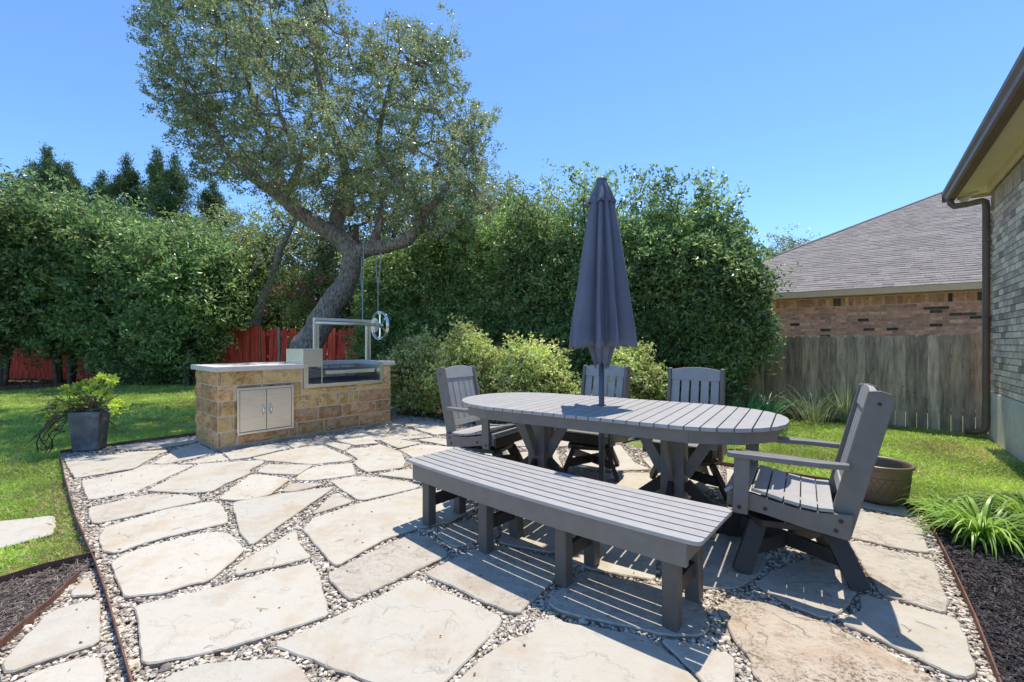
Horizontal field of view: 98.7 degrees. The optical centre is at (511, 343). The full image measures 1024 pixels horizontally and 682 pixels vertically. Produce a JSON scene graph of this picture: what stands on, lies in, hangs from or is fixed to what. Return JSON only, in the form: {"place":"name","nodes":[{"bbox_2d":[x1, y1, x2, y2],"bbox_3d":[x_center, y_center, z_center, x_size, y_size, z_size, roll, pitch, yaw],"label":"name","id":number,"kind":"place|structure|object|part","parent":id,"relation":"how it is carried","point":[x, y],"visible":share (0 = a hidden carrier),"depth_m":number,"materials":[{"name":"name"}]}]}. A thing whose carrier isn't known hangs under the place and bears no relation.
{"place":"outdoors","nodes":[
{"label":"outdoors","id":0,"kind":"place"},
{"bbox_2d":[0,571,124,681],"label":"side path","id":1,"kind":"structure","parent":0,"point":[96,652],"depth_m":1.80,"materials":[{"name":"stone"}]},
{"bbox_2d":[0,378,844,442],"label":"planting bed","id":2,"kind":"object","parent":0,"point":[629,437],"visible":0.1,"depth_m":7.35,"materials":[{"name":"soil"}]},
{"bbox_2d":[0,158,100,385],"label":"leafy shrub","id":3,"kind":"object","parent":2,"relation":"on","point":[6,352],"visible":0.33,"depth_m":12.58,"materials":[{"name":"green plant"}]},
{"bbox_2d":[0,166,140,383],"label":"leafy shrub","id":4,"kind":"object","parent":2,"relation":"on","point":[46,274],"visible":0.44,"depth_m":12.72,"materials":[{"name":"green plant"}]},
{"bbox_2d":[259,320,260,361],"bbox_3d":[-7.146,0.302,12.500,0.070,1.967,0.040,0,0,0],"label":"fence post","id":5,"kind":"object","parent":2,"relation":"on","point":[260,337],"visible":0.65,"depth_m":12.48,"materials":[{"name":"grey metal"}]},
{"bbox_2d":[278,327,280,361],"bbox_3d":[-6.500,0.412,12.300,0.100,1.748,0.070,0,0,0],"label":"fence post","id":6,"kind":"object","parent":2,"relation":"on","point":[279,350],"visible":0.65,"depth_m":12.27,"materials":[{"name":"grey metal"}]},
{"bbox_2d":[199,188,362,348],"bbox_3d":[-7.832,-2.149,15.539,5.002,6.881,4.367,0,0,26],"label":"background tree","id":7,"kind":"object","parent":2,"relation":"on","point":[253,241],"visible":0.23,"depth_m":14.97,"materials":[{"name":"green plant"}]},
{"bbox_2d":[253,152,429,354],"bbox_3d":[-5.282,-2.532,14.579,5.887,7.648,3.851,0,0,0],"label":"background tree","id":8,"kind":"object","parent":2,"relation":"on","point":[328,248],"visible":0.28,"depth_m":13.78,"materials":[{"name":"green plant"}]},
{"bbox_2d":[335,236,428,392],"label":"hedge tree","id":9,"kind":"object","parent":2,"relation":"on","point":[369,299],"visible":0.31,"depth_m":10.79,"materials":[{"name":"green plant"}]},
{"bbox_2d":[299,156,484,323],"bbox_3d":[-3.136,-2.679,14.750,7.682,7.944,3.958,0,0,0],"label":"background tree","id":10,"kind":"object","parent":2,"relation":"on","point":[413,169],"visible":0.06,"depth_m":14.15,"materials":[{"name":"green plant"}]},
{"bbox_2d":[383,358,416,408],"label":"shrub","id":11,"kind":"object","parent":2,"relation":"on","point":[396,402],"visible":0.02,"depth_m":8.41,"materials":[{"name":"green plant"}]},
{"bbox_2d":[376,323,452,416],"bbox_3d":[-1.612,0.461,7.712,1.860,1.651,1.319,0,0,0],"label":"rose bush","id":12,"kind":"object","parent":2,"relation":"on","point":[408,368],"visible":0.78,"depth_m":7.48,"materials":[{"name":"green plant"}]},
{"bbox_2d":[358,206,492,373],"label":"hedge tree","id":13,"kind":"object","parent":2,"relation":"on","point":[419,279],"visible":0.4,"depth_m":10.27,"materials":[{"name":"green plant"}]},
{"bbox_2d":[421,313,517,416],"bbox_3d":[-0.678,0.383,7.378,1.753,1.806,1.248,0,0,9],"label":"rose bush","id":14,"kind":"object","parent":2,"relation":"on","point":[465,348],"visible":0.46,"depth_m":7.15,"materials":[{"name":"green plant"}]},
{"bbox_2d":[422,192,544,367],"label":"hedge tree","id":15,"kind":"object","parent":2,"relation":"on","point":[474,256],"visible":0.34,"depth_m":9.76,"materials":[{"name":"green plant"}]},
{"bbox_2d":[468,172,582,394],"bbox_3d":[0.611,-1.110,9.592,3.287,4.983,2.927,0,0,0],"label":"hedge tree","id":16,"kind":"object","parent":2,"relation":"on","point":[528,255],"visible":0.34,"depth_m":9.07,"materials":[{"name":"green plant"}]},
{"bbox_2d":[480,330,581,394],"bbox_3d":[0.329,0.534,6.953,1.755,1.505,1.379,0,0,0],"label":"rose bush","id":17,"kind":"object","parent":2,"relation":"on","point":[539,361],"visible":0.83,"depth_m":6.77,"materials":[{"name":"green plant"}]},
{"bbox_2d":[508,161,668,393],"bbox_3d":[1.726,-1.211,8.868,3.207,5.153,2.960,0,0,-33],"label":"hedge tree","id":18,"kind":"object","parent":2,"relation":"on","point":[581,356],"visible":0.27,"depth_m":8.53,"materials":[{"name":"green plant"}]},
{"bbox_2d":[591,337,667,400],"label":"rose bush","id":19,"kind":"object","parent":2,"relation":"on","point":[646,378],"visible":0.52,"depth_m":6.43,"materials":[{"name":"green plant"}]},
{"bbox_2d":[569,163,723,400],"bbox_3d":[2.633,-1.065,8.544,2.974,4.817,2.624,0,0,0],"label":"hedge tree","id":20,"kind":"object","parent":2,"relation":"on","point":[643,321],"visible":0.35,"depth_m":7.90,"materials":[{"name":"green plant"}]},
{"bbox_2d":[621,164,761,403],"bbox_3d":[3.173,-0.906,7.972,2.335,4.485,2.384,0,0,33],"label":"hedge tree","id":21,"kind":"object","parent":2,"relation":"on","point":[695,221],"visible":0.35,"depth_m":7.58,"materials":[{"name":"green plant"}]},
{"bbox_2d":[664,218,802,405],"bbox_3d":[3.527,-0.426,7.311,1.975,3.426,2.136,0,0,0],"label":"hedge tree","id":22,"kind":"object","parent":2,"relation":"on","point":[734,292],"visible":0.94,"depth_m":6.91,"materials":[{"name":"green plant"}]},
{"bbox_2d":[709,380,790,410],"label":"iris clump","id":23,"kind":"object","parent":2,"relation":"on","point":[752,403],"visible":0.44,"depth_m":6.83,"materials":[{"name":"green plant"}]},
{"bbox_2d":[736,390,803,416],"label":"iris clump","id":24,"kind":"object","parent":2,"relation":"on","point":[773,410],"visible":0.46,"depth_m":6.87,"materials":[{"name":"green plant"}]},
{"bbox_2d":[768,384,850,423],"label":"yucca","id":25,"kind":"object","parent":2,"relation":"on","point":[812,411],"visible":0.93,"depth_m":6.97,"materials":[{"name":"green plant"}]},
{"bbox_2d":[798,365,892,422],"bbox_3d":[5.337,0.739,7.080,1.475,1.051,1.523,0,0,0],"label":"yucca","id":26,"kind":"object","parent":2,"relation":"on","point":[847,405],"visible":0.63,"depth_m":6.95,"materials":[{"name":"green plant"}]},
{"bbox_2d":[24,428,945,681],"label":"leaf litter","id":27,"kind":"object","parent":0,"point":[474,674],"visible":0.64,"depth_m":2.38,"materials":[{"name":"brown plant"}]},
{"bbox_2d":[1,409,989,681],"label":"patio","id":28,"kind":"structure","parent":0,"point":[393,635],"depth_m":2.17,"materials":[{"name":"stone"}]},
{"bbox_2d":[68,409,109,451],"bbox_3d":[-4.966,1.011,5.175,0.292,0.448,0.292,0,0,-22],"label":"square pot","id":29,"kind":"object","parent":28,"relation":"on","point":[88,431],"visible":0.81,"depth_m":5.07,"materials":[{"name":"grey concrete"}]},
{"bbox_2d":[29,372,130,442],"bbox_3d":[-5.017,0.744,5.166,1.180,0.852,0.536,0,0,0],"label":"succulent plant","id":30,"kind":"object","parent":29,"relation":"in","point":[93,405],"visible":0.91,"depth_m":5.10,"materials":[{"name":"green plant"}]},
{"bbox_2d":[60,451,132,681],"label":"metal edging","id":31,"kind":"object","parent":28,"relation":"on","point":[114,624],"visible":0.78,"depth_m":2.26,"materials":[{"name":"brown metal"}]},
{"bbox_2d":[191,311,394,451],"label":"kitchen island","id":32,"kind":"structure","parent":28,"relation":"on","point":[301,393],"depth_m":5.79,"materials":[{"name":"brown stone"}]},
{"bbox_3d":[-3.150,0.815,5.370,0.073,0.499,0.292,0,0,41],"label":"door","id":33,"kind":"part","parent":32,"relation":"part of","materials":[{"name":"metal"}]},
{"bbox_3d":[-2.954,0.815,5.594,0.073,0.499,0.292,0,0,41],"label":"door","id":34,"kind":"part","parent":32,"relation":"part of","materials":[{"name":"metal"}]},
{"bbox_2d":[436,365,522,461],"bbox_3d":[-0.273,0.735,4.228,0.794,1.038,0.660,0,0,34],"label":"swivel chair","id":35,"kind":"object","parent":28,"relation":"on","point":[457,384],"visible":0.69,"depth_m":4.17,"materials":[{"name":"wood"}]},
{"bbox_2d":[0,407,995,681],"bbox_3d":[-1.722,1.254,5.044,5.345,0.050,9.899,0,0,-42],"label":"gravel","id":36,"kind":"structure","parent":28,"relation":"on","point":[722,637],"depth_m":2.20,"materials":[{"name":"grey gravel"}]},
{"bbox_2d":[68,426,933,670],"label":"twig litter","id":37,"kind":"object","parent":28,"relation":"on","point":[426,559],"visible":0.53,"depth_m":2.43,"materials":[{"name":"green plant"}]},
{"bbox_2d":[408,447,731,632],"bbox_3d":[0.158,1.020,2.593,1.981,0.430,0.529,0,0,41],"label":"bench","id":38,"kind":"object","parent":28,"relation":"on","point":[674,535],"visible":1,"depth_m":2.26,"materials":[{"name":"wood"}]},
{"bbox_2d":[553,365,630,480],"bbox_3d":[0.791,0.735,4.316,0.708,1.038,0.825,0,0,34],"label":"swivel chair","id":39,"kind":"object","parent":28,"relation":"on","point":[578,440],"visible":0.49,"depth_m":4.31,"materials":[{"name":"wood"}]},
{"bbox_2d":[569,177,637,481],"bbox_3d":[0.696,-0.022,3.379,0.480,2.515,0.538,0,0,0],"label":"patio umbrella","id":40,"kind":"object","parent":28,"relation":"on","point":[602,326],"visible":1,"depth_m":3.26,"materials":[{"name":"fabric"}]},
{"bbox_2d":[462,392,788,535],"bbox_3d":[0.689,0.855,3.385,2.443,0.760,1.090,0,0,34],"label":"dining table","id":41,"kind":"object","parent":28,"relation":"on","point":[675,428],"visible":0.81,"depth_m":3.02,"materials":[{"name":"wood"}]},
{"bbox_2d":[643,367,726,500],"bbox_3d":[1.518,0.735,3.803,0.740,1.038,0.836,0,0,34],"label":"patio chair","id":42,"kind":"object","parent":28,"relation":"on","point":[693,375],"visible":0.34,"depth_m":3.97,"materials":[{"name":"wood"}]},
{"bbox_2d":[722,384,895,591],"bbox_3d":[1.611,0.735,2.503,0.808,1.038,0.663,0,0,34],"label":"patio chair","id":43,"kind":"object","parent":28,"relation":"on","point":[771,513],"visible":0.95,"depth_m":2.34,"materials":[{"name":"wood"}]},
{"bbox_2d":[864,456,915,504],"bbox_3d":[2.901,1.079,3.483,0.439,0.302,0.439,0,0,0],"label":"round planter","id":44,"kind":"object","parent":28,"relation":"on","point":[890,480],"visible":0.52,"depth_m":3.32,"materials":[{"name":"brown ceramic"}]},
{"bbox_2d":[0,380,1023,577],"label":"lawn","id":45,"kind":"structure","parent":0,"point":[637,443],"depth_m":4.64,"materials":[{"name":"plant"}]},
{"bbox_2d":[0,516,55,551],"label":"stepping stone","id":46,"kind":"object","parent":45,"relation":"on","point":[12,532],"visible":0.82,"depth_m":2.96,"materials":[{"name":"beige stone"}]},
{"bbox_2d":[0,571,79,651],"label":"metal edging","id":47,"kind":"object","parent":45,"relation":"on","point":[10,634],"visible":0.63,"depth_m":2.00,"materials":[{"name":"brown metal"}]},
{"bbox_2d":[0,551,94,586],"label":"metal edging","id":48,"kind":"object","parent":45,"relation":"on","point":[42,567],"visible":0.5,"depth_m":2.43,"materials":[{"name":"brown metal"}]},
{"bbox_2d":[0,555,98,650],"bbox_3d":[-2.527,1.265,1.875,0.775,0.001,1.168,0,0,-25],"label":"mulch bed","id":49,"kind":"object","parent":45,"relation":"on","point":[32,594],"depth_m":2.23,"materials":[{"name":"brown wood"}]},
{"bbox_2d":[36,430,65,452],"bbox_3d":[-5.351,1.152,5.105,0.343,0.295,0.012,0,0,0],"label":"plant stand","id":50,"kind":"object","parent":45,"relation":"on","point":[46,448],"visible":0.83,"depth_m":5.10,"materials":[{"name":"metal"}]},
{"bbox_2d":[0,382,127,390],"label":"metal edging","id":51,"kind":"object","parent":45,"relation":"on","point":[26,387],"visible":0.09,"depth_m":12.36,"materials":[{"name":"brown metal"}]},
{"bbox_2d":[59,154,91,207],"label":"cedar tree","id":52,"kind":"object","parent":45,"relation":"on","point":[75,180],"visible":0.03,"depth_m":21.00,"materials":[{"name":"green plant"}]},
{"bbox_2d":[25,185,196,383],"bbox_3d":[-11.920,-1.925,13.902,5.549,6.475,4.673,0,0,0],"label":"leafy shrub","id":53,"kind":"object","parent":45,"relation":"on","point":[86,222],"visible":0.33,"depth_m":12.70,"materials":[{"name":"green plant"}]},
{"bbox_2d":[60,432,195,453],"bbox_3d":[-4.898,1.249,6.671,0.963,0.079,3.227,0,0,-8],"label":"metal edging","id":54,"kind":"object","parent":45,"relation":"on","point":[146,440],"visible":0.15,"depth_m":5.61,"materials":[{"name":"brown metal"}]},
{"bbox_2d":[1,326,263,383],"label":"red fence","id":55,"kind":"object","parent":45,"relation":"on","point":[241,354],"visible":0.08,"depth_m":13.95,"materials":[{"name":"red wood"}]},
{"bbox_2d":[66,328,207,385],"bbox_3d":[-11.227,0.434,13.526,4.062,1.871,2.443,0,0,22],"label":"shrub","id":56,"kind":"object","parent":45,"relation":"on","point":[145,371],"visible":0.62,"depth_m":13.13,"materials":[{"name":"green plant"}]},
{"bbox_2d":[122,152,228,237],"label":"cedar tree","id":57,"kind":"object","parent":45,"relation":"on","point":[171,184],"visible":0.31,"depth_m":19.62,"materials":[{"name":"green plant"}]},
{"bbox_2d":[90,194,284,385],"bbox_3d":[-9.612,-1.472,13.338,4.700,5.524,4.431,0,0,0],"label":"leafy shrub","id":58,"kind":"object","parent":45,"relation":"on","point":[209,306],"visible":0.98,"depth_m":12.56,"materials":[{"name":"green plant"}]},
{"bbox_2d":[157,195,285,359],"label":"background tree","id":59,"kind":"object","parent":45,"relation":"on","point":[230,215],"visible":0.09,"depth_m":16.49,"materials":[{"name":"green plant"}]},
{"bbox_2d":[250,281,327,362],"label":"background tree","id":60,"kind":"object","parent":45,"relation":"on","point":[288,326],"visible":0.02,"depth_m":19.34,"materials":[{"name":"green plant"}]},
{"bbox_2d":[244,200,335,350],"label":"leaning tree","id":61,"kind":"object","parent":45,"relation":"on","point":[268,289],"visible":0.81,"depth_m":13.34,"materials":[{"name":"green plant"}]},
{"bbox_2d":[261,327,363,361],"bbox_3d":[-5.720,0.425,12.770,3.565,1.838,0.162,0,0,13],"label":"red fence","id":62,"kind":"object","parent":45,"relation":"on","point":[270,351],"visible":0.34,"depth_m":12.87,"materials":[{"name":"red wood"}]},
{"bbox_2d":[121,0,506,348],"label":"live oak","id":63,"kind":"object","parent":45,"relation":"on","point":[340,290],"visible":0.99,"depth_m":8.48,"materials":[{"name":"green plant"}]},
{"bbox_2d":[360,245,363,319],"bbox_3d":[-3.193,-1.296,9.363,0.056,1.580,0.243,0,0,-27],"label":"hanging strap","id":64,"kind":"object","parent":63,"relation":"hanging from","point":[362,280],"visible":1,"depth_m":9.27,"materials":[{"name":"grey metal"}]},
{"bbox_2d":[375,251,380,310],"bbox_3d":[-2.866,-1.401,9.354,0.065,1.475,0.289,0,0,-42],"label":"hanging strap","id":65,"kind":"object","parent":63,"relation":"hanging from","point":[378,281],"visible":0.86,"depth_m":9.27,"materials":[{"name":"grey metal"}]},
{"bbox_2d":[288,259,431,351],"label":"background tree","id":66,"kind":"object","parent":45,"relation":"on","point":[342,328],"visible":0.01,"depth_m":17.07,"materials":[{"name":"green plant"}]},
{"bbox_2d":[423,136,519,316],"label":"background tree","id":67,"kind":"object","parent":45,"relation":"on","point":[497,193],"visible":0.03,"depth_m":13.96,"materials":[{"name":"green plant"}]},
{"bbox_2d":[475,158,581,319],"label":"background tree","id":68,"kind":"object","parent":45,"relation":"on","point":[548,197],"visible":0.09,"depth_m":13.57,"materials":[{"name":"green plant"}]},
{"bbox_2d":[717,462,924,515],"bbox_3d":[2.480,1.247,4.241,0.397,0.076,2.304,0,0,-36],"label":"metal edging","id":69,"kind":"object","parent":45,"relation":"on","point":[905,504],"visible":0.11,"depth_m":4.03,"materials":[{"name":"brown metal"}]},
{"bbox_2d":[700,334,993,435],"bbox_3d":[4.405,0.580,8.304,0.164,1.429,6.850,0,0,-45],"label":"wooden fence","id":70,"kind":"object","parent":45,"relation":"on","point":[951,380],"visible":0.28,"depth_m":6.75,"materials":[{"name":"grey wood"}]},
{"bbox_2d":[924,511,1001,681],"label":"metal edging","id":71,"kind":"object","parent":45,"relation":"on","point":[991,662],"visible":0.62,"depth_m":2.03,"materials":[{"name":"brown metal"}]},
{"bbox_2d":[924,492,1023,681],"bbox_3d":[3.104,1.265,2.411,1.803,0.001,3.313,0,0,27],"label":"mulch bed","id":72,"kind":"object","parent":45,"relation":"on","point":[1009,630],"depth_m":2.17,"materials":[{"name":"black wood"}]},
{"bbox_2d":[905,486,983,517],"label":"daylily","id":73,"kind":"object","parent":72,"relation":"on","point":[932,497],"visible":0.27,"depth_m":3.22,"materials":[{"name":"green plant"}]},
{"bbox_2d":[904,485,1023,561],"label":"daylily","id":74,"kind":"object","parent":72,"relation":"on","point":[974,524],"visible":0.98,"depth_m":2.78,"materials":[{"name":"green plant"}]},
{"bbox_2d":[939,481,1023,538],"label":"daylily","id":75,"kind":"object","parent":72,"relation":"on","point":[1012,503],"visible":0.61,"depth_m":3.12,"materials":[{"name":"green plant"}]},
{"bbox_2d":[941,47,1023,461],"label":"brick house","id":76,"kind":"structure","parent":45,"relation":"on","point":[991,163],"depth_m":5.14,"materials":[{"name":"brick"}]},
{"bbox_2d":[0,0,1023,329],"label":"sky","id":77,"kind":"structure","parent":0,"point":[834,115],"materials":[{"name":"blue"}]},
{"label":"ground","id":78,"kind":"structure","parent":0,"visible":0},
{"bbox_2d":[11,141,81,203],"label":"cedar tree","id":79,"kind":"object","parent":78,"relation":"on","point":[47,161],"visible":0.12,"depth_m":19.90,"materials":[{"name":"green plant"}]},
{"bbox_2d":[77,169,138,217],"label":"cedar tree","id":80,"kind":"object","parent":78,"relation":"on","point":[99,184],"visible":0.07,"depth_m":20.80,"materials":[{"name":"green plant"}]},
{"bbox_2d":[99,152,148,221],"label":"cedar tree","id":81,"kind":"object","parent":78,"relation":"on","point":[126,181],"visible":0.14,"depth_m":19.85,"materials":[{"name":"green plant"}]},
{"bbox_2d":[136,145,177,231],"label":"cedar tree","id":82,"kind":"object","parent":78,"relation":"on","point":[152,170],"visible":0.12,"depth_m":20.27,"materials":[{"name":"green plant"}]},
{"bbox_2d":[169,177,251,242],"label":"cedar tree","id":83,"kind":"object","parent":78,"relation":"on","point":[206,199],"visible":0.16,"depth_m":20.68,"materials":[{"name":"green plant"}]},
{"bbox_2d":[762,223,820,257],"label":"background tree","id":84,"kind":"object","parent":78,"relation":"on","point":[791,241],"visible":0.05,"depth_m":23.53,"materials":[{"name":"green plant"}]},
{"bbox_2d":[758,191,993,400],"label":"neighbour house","id":85,"kind":"structure","parent":78,"relation":"on","point":[914,268],"depth_m":10.94,"materials":[{"name":"grey tile"}]}
]}

